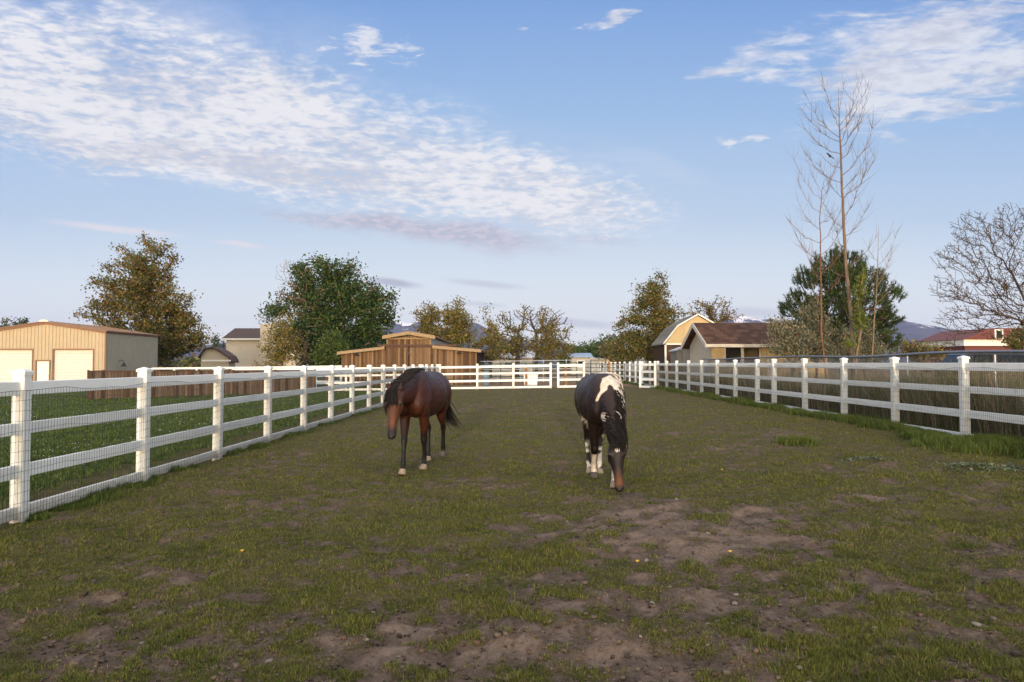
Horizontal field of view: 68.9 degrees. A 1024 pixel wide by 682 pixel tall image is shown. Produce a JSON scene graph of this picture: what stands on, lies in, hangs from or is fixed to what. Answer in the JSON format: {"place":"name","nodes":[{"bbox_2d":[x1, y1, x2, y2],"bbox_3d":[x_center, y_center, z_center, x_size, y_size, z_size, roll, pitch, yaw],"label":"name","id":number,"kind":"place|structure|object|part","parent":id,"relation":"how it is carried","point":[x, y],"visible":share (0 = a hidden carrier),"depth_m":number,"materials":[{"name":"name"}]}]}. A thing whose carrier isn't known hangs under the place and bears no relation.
{"place":"outdoors","nodes":[
{"label":"outdoors","id":0,"kind":"place"},
{"bbox_2d":[0,390,385,510],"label":"lawn grass","id":1,"kind":"structure","parent":0,"point":[55,476],"depth_m":17.04,"materials":[{"name":"green plant"}]},
{"bbox_2d":[198,347,238,371],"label":"house","id":2,"kind":"structure","parent":0,"point":[219,356],"depth_m":87.98,"materials":[{"name":"paint"}]},
{"bbox_2d":[222,324,310,368],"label":"tan house","id":3,"kind":"structure","parent":0,"point":[241,343],"depth_m":95.00,"materials":[{"name":"brown paint"}]},
{"bbox_2d":[0,366,1023,681],"bbox_3d":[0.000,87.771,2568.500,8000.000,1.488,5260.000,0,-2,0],"label":"ground","id":4,"kind":"structure","parent":0,"point":[702,600],"depth_m":6.17,"materials":[{"name":"green plant"}]},
{"bbox_2d":[0,316,30,326],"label":"bare top tree","id":5,"kind":"object","parent":4,"relation":"on","point":[22,321],"visible":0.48,"depth_m":84.89,"materials":[{"name":"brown plant"}]},
{"bbox_2d":[0,319,160,381],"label":"metal garage","id":6,"kind":"structure","parent":4,"relation":"on","point":[44,350],"depth_m":58.07,"materials":[{"name":"beige paint"}]},
{"bbox_2d":[0,350,31,381],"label":"roll up door","id":7,"kind":"structure","parent":6,"relation":"in","point":[10,360],"depth_m":58.10,"materials":[{"name":"beige paint"}]},
{"bbox_2d":[37,361,48,380],"bbox_3d":[-36.398,2.641,58.024,0.984,2.140,0.040,0,-2,0],"label":"door","id":8,"kind":"structure","parent":6,"relation":"in","point":[42,366],"depth_m":58.02,"materials":[{"name":"white paint"}]},
{"bbox_2d":[54,350,92,379],"bbox_3d":[-34.050,2.192,58.097,3.046,2.984,0.045,0,-2,0],"label":"roll up door","id":9,"kind":"structure","parent":6,"relation":"in","point":[69,364],"depth_m":58.09,"materials":[{"name":"beige paint"}]},
{"bbox_2d":[68,230,217,367],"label":"elm tree","id":10,"kind":"object","parent":4,"relation":"on","point":[141,291],"visible":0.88,"depth_m":71.39,"materials":[{"name":"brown plant"}]},
{"bbox_2d":[2,396,311,465],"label":"clover flowers","id":11,"kind":"object","parent":4,"relation":"on","point":[127,424],"visible":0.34,"depth_m":18.28,"materials":[{"name":"white plant"}]},
{"bbox_2d":[87,369,315,399],"bbox_3d":[-16.667,2.320,40.405,11.371,1.559,3.086,1,-2,-35],"label":"plank fence","id":12,"kind":"object","parent":4,"relation":"on","point":[239,385],"visible":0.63,"depth_m":38.53,"materials":[{"name":"brown wood"}]},
{"bbox_2d":[208,332,225,348],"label":"pine tree","id":13,"kind":"object","parent":4,"relation":"on","point":[216,341],"visible":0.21,"depth_m":100.03,"materials":[{"name":"green plant"}]},
{"bbox_2d":[0,364,438,524],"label":"vinyl fence","id":14,"kind":"object","parent":4,"relation":"on","point":[21,388],"visible":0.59,"depth_m":9.95,"materials":[{"name":"white plastic"}]},
{"bbox_2d":[151,366,342,387],"bbox_3d":[-18.707,2.610,51.941,15.247,1.806,0.166,-1,-2,15],"label":"vinyl fence","id":15,"kind":"object","parent":4,"relation":"on","point":[175,368],"visible":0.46,"depth_m":51.77,"materials":[{"name":"white plastic"}]},
{"bbox_2d":[252,310,310,368],"bbox_3d":[-19.202,0.585,62.231,5.005,6.447,3.626,0,-2,0],"label":"yellow shrub","id":16,"kind":"object","parent":4,"relation":"on","point":[279,356],"visible":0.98,"depth_m":61.74,"materials":[{"name":"brown plant"}]},
{"bbox_2d":[275,260,316,364],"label":"dead limb tree","id":17,"kind":"object","parent":4,"relation":"on","point":[295,292],"visible":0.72,"depth_m":67.01,"materials":[{"name":"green plant"}]},
{"bbox_2d":[287,329,313,365],"bbox_3d":[-17.253,1.367,61.106,2.430,4.782,1.864,0,-2,0],"label":"grey shrub","id":18,"kind":"object","parent":4,"relation":"on","point":[301,353],"visible":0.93,"depth_m":60.90,"materials":[{"name":"brown plant"}]},
{"bbox_2d":[254,251,403,380],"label":"cottonwood tree","id":19,"kind":"object","parent":4,"relation":"on","point":[344,295],"visible":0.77,"depth_m":67.28,"materials":[{"name":"green plant"}]},
{"bbox_2d":[307,325,355,380],"bbox_3d":[-14.572,1.200,60.047,4.483,4.971,3.278,0,-2,0],"label":"green bush","id":20,"kind":"object","parent":4,"relation":"on","point":[331,345],"visible":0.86,"depth_m":59.53,"materials":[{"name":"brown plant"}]},
{"bbox_2d":[351,330,391,347],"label":"green bush","id":21,"kind":"object","parent":4,"relation":"on","point":[384,340],"visible":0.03,"depth_m":73.31,"materials":[{"name":"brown plant"}]},
{"bbox_2d":[232,363,551,390],"bbox_3d":[-7.155,2.236,44.472,19.060,1.909,0.161,0,-2,0],"label":"vinyl fence","id":22,"kind":"object","parent":4,"relation":"on","point":[513,366],"visible":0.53,"depth_m":44.45,"materials":[{"name":"white plastic"}]},
{"bbox_2d":[337,331,487,385],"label":"wooden barn","id":23,"kind":"structure","parent":4,"relation":"on","point":[408,349],"depth_m":54.96,"materials":[{"name":"brown wood"}]},
{"bbox_2d":[386,346,408,385],"bbox_3d":[-8.446,1.839,54.934,1.660,2.880,0.110,0,-2,0],"label":"sliding door","id":24,"kind":"structure","parent":23,"relation":"in","point":[397,355],"depth_m":54.93,"materials":[{"name":"brown wood"}]},
{"bbox_2d":[409,346,431,370],"bbox_3d":[-6.726,1.839,54.934,1.660,2.880,0.110,0,-2,0],"label":"sliding door","id":25,"kind":"structure","parent":23,"relation":"in","point":[418,355],"depth_m":54.93,"materials":[{"name":"brown wood"}]},
{"bbox_2d":[383,368,462,474],"bbox_3d":[-1.385,1.141,11.036,0.687,1.492,2.847,0,-2,14],"label":"horse","id":26,"kind":"object","parent":4,"relation":"on","point":[422,395],"visible":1,"depth_m":10.51},
{"bbox_2d":[409,300,445,338],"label":"leafing tree","id":27,"kind":"object","parent":4,"relation":"on","point":[427,319],"visible":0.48,"depth_m":75.71,"materials":[{"name":"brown plant"}]},
{"bbox_2d":[430,295,483,348],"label":"leafing tree","id":28,"kind":"object","parent":4,"relation":"on","point":[459,324],"visible":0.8,"depth_m":74.59,"materials":[{"name":"brown plant"}]},
{"bbox_2d":[479,368,480,386],"bbox_3d":[-2.033,2.326,47.449,0.150,1.475,0.150,0,-2,0],"label":"timber post","id":29,"kind":"object","parent":4,"relation":"on","point":[479,377],"visible":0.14,"depth_m":47.37,"materials":[{"name":"brown wood"}]},
{"bbox_2d":[481,371,489,386],"bbox_3d":[-1.842,2.539,49.943,0.707,1.000,0.696,0,-2,0],"label":"feed barrel","id":30,"kind":"object","parent":4,"relation":"on","point":[485,377],"visible":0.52,"depth_m":49.65,"materials":[{"name":"grey plastic"}]},
{"bbox_2d":[470,303,512,377],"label":"leafing tree","id":31,"kind":"object","parent":4,"relation":"on","point":[490,332],"visible":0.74,"depth_m":73.82,"materials":[{"name":"green plant"}]},
{"bbox_2d":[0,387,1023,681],"bbox_3d":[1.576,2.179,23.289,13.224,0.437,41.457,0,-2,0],"label":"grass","id":32,"kind":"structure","parent":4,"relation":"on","point":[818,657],"depth_m":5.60,"materials":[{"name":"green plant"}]},
{"bbox_2d":[0,441,1023,681],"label":"soil clods","id":33,"kind":"object","parent":4,"relation":"on","point":[1013,652],"visible":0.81,"depth_m":4.26,"materials":[{"name":"brown soil"}]},
{"bbox_2d":[492,350,534,375],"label":"house","id":34,"kind":"structure","parent":4,"relation":"on","point":[529,356],"depth_m":91.94,"materials":[{"name":"grey metal"}]},
{"bbox_2d":[491,304,538,378],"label":"leafing tree","id":35,"kind":"object","parent":4,"relation":"on","point":[517,340],"visible":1,"depth_m":71.94,"materials":[{"name":"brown plant"}]},
{"bbox_2d":[475,362,576,384],"bbox_3d":[1.000,2.366,52.950,7.259,1.756,0.068,0,-2,0],"label":"pipe corral fence","id":36,"kind":"object","parent":4,"relation":"on","point":[500,376],"visible":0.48,"depth_m":52.94,"materials":[{"name":"grey metal"}]},
{"bbox_2d":[525,367,526,385],"bbox_3d":[0.894,2.283,47.450,0.150,1.475,0.150,0,-2,0],"label":"timber post","id":37,"kind":"object","parent":4,"relation":"on","point":[525,376],"visible":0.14,"depth_m":47.38,"materials":[{"name":"brown wood"}]},
{"bbox_2d":[157,341,902,371],"bbox_3d":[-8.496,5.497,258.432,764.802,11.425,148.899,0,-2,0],"label":"treeline","id":38,"kind":"object","parent":4,"relation":"on","point":[187,361],"visible":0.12,"depth_m":212.31,"materials":[{"name":"green plant"}]},
{"bbox_2d":[523,374,537,385],"bbox_3d":[1.255,2.619,50.441,1.040,0.780,0.780,0,-2,0],"label":"water trough","id":39,"kind":"object","parent":4,"relation":"on","point":[532,376],"visible":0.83,"depth_m":50.09,"materials":[{"name":"white plastic"}]},
{"bbox_2d":[480,359,589,382],"bbox_3d":[1.600,2.464,59.951,9.259,2.015,0.068,0,-2,0],"label":"pipe corral fence","id":40,"kind":"object","parent":4,"relation":"on","point":[520,369],"visible":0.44,"depth_m":59.94,"materials":[{"name":"grey metal"}]},
{"bbox_2d":[513,308,567,370],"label":"bare tree","id":41,"kind":"object","parent":4,"relation":"on","point":[533,327],"visible":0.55,"depth_m":75.89,"materials":[{"name":"brown plant"}]},
{"bbox_2d":[527,305,579,378],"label":"leafing tree","id":42,"kind":"object","parent":4,"relation":"on","point":[547,340],"visible":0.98,"depth_m":72.91,"materials":[{"name":"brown plant"}]},
{"bbox_2d":[564,367,566,384],"bbox_3d":[3.415,2.246,47.451,0.150,1.475,0.150,0,-2,0],"label":"timber post","id":43,"kind":"object","parent":4,"relation":"on","point":[565,374],"visible":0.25,"depth_m":47.38,"materials":[{"name":"brown wood"}]},
{"bbox_2d":[557,362,584,387],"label":"vinyl gate","id":44,"kind":"structure","parent":4,"relation":"on","point":[571,379],"depth_m":44.45,"materials":[{"name":"white plastic"}]},
{"bbox_2d":[553,344,592,369],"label":"round tree","id":45,"kind":"object","parent":4,"relation":"on","point":[578,348],"visible":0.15,"depth_m":109.20,"materials":[{"name":"green plant"}]},
{"bbox_2d":[567,353,592,373],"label":"house","id":46,"kind":"structure","parent":4,"relation":"on","point":[579,358],"depth_m":104.97,"materials":[{"name":"paint"}]},
{"bbox_2d":[574,336,600,356],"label":"round tree","id":47,"kind":"object","parent":4,"relation":"on","point":[586,346],"visible":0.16,"depth_m":129.16,"materials":[{"name":"green plant"}]},
{"bbox_2d":[574,371,627,491],"bbox_3d":[1.149,1.102,9.796,0.765,1.416,2.557,0,-2,9],"label":"horse","id":48,"kind":"object","parent":4,"relation":"on","point":[599,400],"visible":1,"depth_m":9.14},
{"bbox_2d":[590,357,614,372],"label":"house","id":49,"kind":"structure","parent":4,"relation":"on","point":[594,361],"depth_m":117.94,"materials":[{"name":"beige paint"}]},
{"bbox_2d":[585,363,624,382],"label":"pipe gate","id":50,"kind":"structure","parent":4,"relation":"on","point":[590,367],"depth_m":46.15,"materials":[{"name":"black metal"}]},
{"bbox_2d":[588,330,625,362],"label":"round tree","id":51,"kind":"object","parent":4,"relation":"on","point":[596,349],"visible":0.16,"depth_m":119.25,"materials":[{"name":"green plant"}]},
{"bbox_2d":[595,333,624,363],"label":"sparse tree","id":52,"kind":"object","parent":4,"relation":"on","point":[604,344],"visible":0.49,"depth_m":69.66,"materials":[{"name":"green plant"}]},
{"bbox_2d":[625,344,646,372],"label":"horse trailer","id":53,"kind":"object","parent":4,"relation":"on","point":[627,366],"visible":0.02,"depth_m":71.96,"materials":[{"name":"white paint"}]},
{"bbox_2d":[598,269,692,370],"bbox_3d":[11.380,-1.423,64.220,7.852,9.755,4.687,1,-2,-20],"label":"elm tree","id":54,"kind":"object","parent":4,"relation":"on","point":[657,321],"visible":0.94,"depth_m":63.65,"materials":[{"name":"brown plant"}]},
{"bbox_2d":[639,361,656,387],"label":"vinyl gate","id":55,"kind":"structure","parent":4,"relation":"on","point":[647,379],"depth_m":41.94,"materials":[{"name":"white plastic"}]},
{"bbox_2d":[669,347,689,378],"bbox_3d":[10.177,1.528,44.774,1.178,2.371,1.800,0,-2,0],"label":"grey kennel","id":56,"kind":"object","parent":4,"relation":"on","point":[678,354],"visible":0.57,"depth_m":44.00,"materials":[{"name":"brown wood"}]},
{"bbox_2d":[651,314,713,370],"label":"gambrel barn","id":57,"kind":"structure","parent":4,"relation":"on","point":[661,352],"depth_m":55.08,"materials":[{"name":"yellow paint"}]},
{"bbox_2d":[687,295,742,322],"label":"sparse tree","id":58,"kind":"object","parent":4,"relation":"on","point":[709,312],"visible":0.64,"depth_m":77.51,"materials":[{"name":"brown plant"}]},
{"bbox_2d":[681,323,831,380],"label":"stucco shed","id":59,"kind":"structure","parent":4,"relation":"on","point":[718,340],"depth_m":36.34,"materials":[{"name":"beige paint"}]},
{"bbox_2d":[724,347,760,362],"bbox_3d":[11.106,0.686,36.007,1.728,0.817,0.080,0,-2,0],"label":"window frame","id":60,"kind":"structure","parent":59,"relation":"in","point":[730,352],"depth_m":36.02,"materials":[{"name":"white wood"}]},
{"bbox_2d":[760,314,819,376],"bbox_3d":[9.869,0.634,26.527,2.082,3.334,1.212,0,-2,0],"label":"sage shrub","id":61,"kind":"object","parent":4,"relation":"on","point":[789,341],"visible":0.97,"depth_m":26.46,"materials":[{"name":"green plant"}]},
{"bbox_2d":[600,355,1023,440],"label":"vinyl fence","id":62,"kind":"object","parent":4,"relation":"on","point":[963,411],"visible":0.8,"depth_m":16.71,"materials":[{"name":"white plastic"}]},
{"bbox_2d":[793,293,845,378],"bbox_3d":[11.268,0.226,27.427,1.950,4.178,1.664,-1,-2,20],"label":"sage shrub","id":63,"kind":"object","parent":4,"relation":"on","point":[807,316],"visible":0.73,"depth_m":27.38,"materials":[{"name":"green plant"}]},
{"bbox_2d":[618,353,1023,437],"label":"dry weeds","id":64,"kind":"object","parent":4,"relation":"on","point":[999,402],"visible":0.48,"depth_m":15.80,"materials":[{"name":"brown plant"}]},
{"bbox_2d":[784,145,857,375],"bbox_3d":[10.993,-2.489,26.641,2.330,9.456,1.913,0,-2,0],"label":"bare sapling","id":65,"kind":"object","parent":4,"relation":"on","point":[821,293],"visible":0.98,"depth_m":26.57,"materials":[{"name":"brown plant"}]},
{"bbox_2d":[797,69,879,378],"bbox_3d":[11.675,-3.676,26.210,3.095,11.780,2.182,0,-2,11],"label":"bare sapling","id":66,"kind":"object","parent":4,"relation":"on","point":[846,276],"visible":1,"depth_m":26.14,"materials":[{"name":"brown plant"}]},
{"bbox_2d":[777,242,907,355],"bbox_3d":[13.765,-0.903,31.089,5.657,6.583,2.593,0,-2,0],"label":"leafy tree","id":67,"kind":"object","parent":4,"relation":"on","point":[885,314],"visible":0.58,"depth_m":30.78,"materials":[{"name":"green plant"}]},
{"bbox_2d":[842,263,871,380],"bbox_3d":[11.760,-0.216,25.488,0.986,4.934,0.696,1,-2,-18],"label":"green sapling","id":68,"kind":"object","parent":4,"relation":"on","point":[859,316],"visible":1,"depth_m":25.47,"materials":[{"name":"green plant"}]},
{"bbox_2d":[823,317,892,377],"bbox_3d":[12.706,0.672,27.631,2.465,3.244,1.405,0,-2,0],"label":"sage shrub","id":69,"kind":"object","parent":4,"relation":"on","point":[862,351],"visible":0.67,"depth_m":27.46,"materials":[{"name":"green plant"}]},
{"bbox_2d":[701,350,1023,394],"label":"chain link fence","id":70,"kind":"object","parent":4,"relation":"on","point":[907,355],"visible":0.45,"depth_m":19.68,"materials":[{"name":"metal"}]},
{"bbox_2d":[830,454,897,461],"bbox_3d":[5.209,1.736,10.992,1.040,0.093,0.716,0,-2,0],"label":"weed clump","id":71,"kind":"object","parent":4,"relation":"on","point":[862,458],"visible":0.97,"depth_m":10.98,"materials":[{"name":"green plant"}]},
{"bbox_2d":[851,227,899,377],"bbox_3d":[13.226,-1.056,26.965,1.670,6.564,1.190,0,-2,0],"label":"bare sapling","id":72,"kind":"object","parent":4,"relation":"on","point":[872,287],"visible":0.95,"depth_m":27.04,"materials":[{"name":"brown plant"}]},
{"bbox_2d":[899,340,918,372],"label":"green bush","id":73,"kind":"object","parent":4,"relation":"on","point":[912,356],"visible":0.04,"depth_m":94.89,"materials":[{"name":"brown plant"}]},
{"bbox_2d":[892,334,950,376],"bbox_3d":[32.979,1.278,60.129,4.994,3.666,2.789,0,-2,0],"label":"brown shrub","id":74,"kind":"object","parent":4,"relation":"on","point":[914,347],"visible":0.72,"depth_m":59.83,"materials":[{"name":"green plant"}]},
{"bbox_2d":[917,328,1021,372],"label":"red house","id":75,"kind":"structure","parent":4,"relation":"on","point":[969,341],"depth_m":85.02,"materials":[{"name":"paint"}]},
{"bbox_2d":[994,329,1002,338],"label":"dormer window","id":76,"kind":"structure","parent":75,"relation":"in","point":[995,332],"depth_m":84.11,"materials":[{"name":"white paint"}]},
{"bbox_2d":[918,461,1023,476],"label":"weed clump","id":77,"kind":"object","parent":4,"relation":"on","point":[982,466],"visible":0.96,"depth_m":10.01,"materials":[{"name":"green plant"}]},
{"bbox_2d":[928,202,1023,348],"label":"bare tree","id":78,"kind":"object","parent":4,"relation":"on","point":[1006,288],"visible":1,"depth_m":29.13,"materials":[{"name":"grey brown bark"}]},
{"bbox_2d":[971,621,982,626],"bbox_3d":[2.599,1.582,4.156,0.051,0.026,0.078,11,-1,-42],"label":"stone","id":79,"kind":"object","parent":4,"relation":"on","point":[976,624],"visible":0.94,"depth_m":4.15,"materials":[{"name":"beige stone"}]},
{"bbox_2d":[937,353,1023,383],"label":"parked car","id":80,"kind":"object","parent":4,"relation":"on","point":[1004,356],"visible":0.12,"depth_m":32.17,"materials":[{"name":"paint"}]},
{"bbox_3d":[20.246,0.829,32.124,0.870,0.436,0.116,0,-2,0],"label":"window","id":81,"kind":"part","parent":80,"relation":"part of","materials":[{"name":"black glass"}]},
{"bbox_3d":[21.116,0.829,32.124,0.730,0.436,0.116,0,-2,0],"label":"window","id":82,"kind":"part","parent":80,"relation":"part of","materials":[{"name":"black glass"}]},
{"bbox_3d":[21.976,0.829,32.124,0.850,0.436,0.116,0,-2,0],"label":"window","id":83,"kind":"part","parent":80,"relation":"part of","materials":[{"name":"black glass"}]},
{"bbox_2d":[1000,323,1023,349],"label":"olive bush","id":84,"kind":"object","parent":4,"relation":"on","point":[1017,343],"visible":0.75,"depth_m":45.00,"materials":[{"name":"green plant"}]},
{"bbox_2d":[0,0,1023,345],"label":"sky","id":85,"kind":"structure","parent":0,"point":[557,155],"materials":[{"name":"blue"}]},
{"bbox_2d":[6,380,1023,522],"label":"grass","id":86,"kind":"structure","parent":0,"point":[987,443],"depth_m":12.90,"materials":[{"name":"green plant"}]},
{"bbox_2d":[168,315,960,365],"bbox_3d":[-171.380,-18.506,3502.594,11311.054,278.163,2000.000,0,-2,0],"label":"mountain range","id":87,"kind":"structure","parent":0,"point":[917,331],"depth_m":3770.29,"materials":[{"name":"stone"}]}
]}

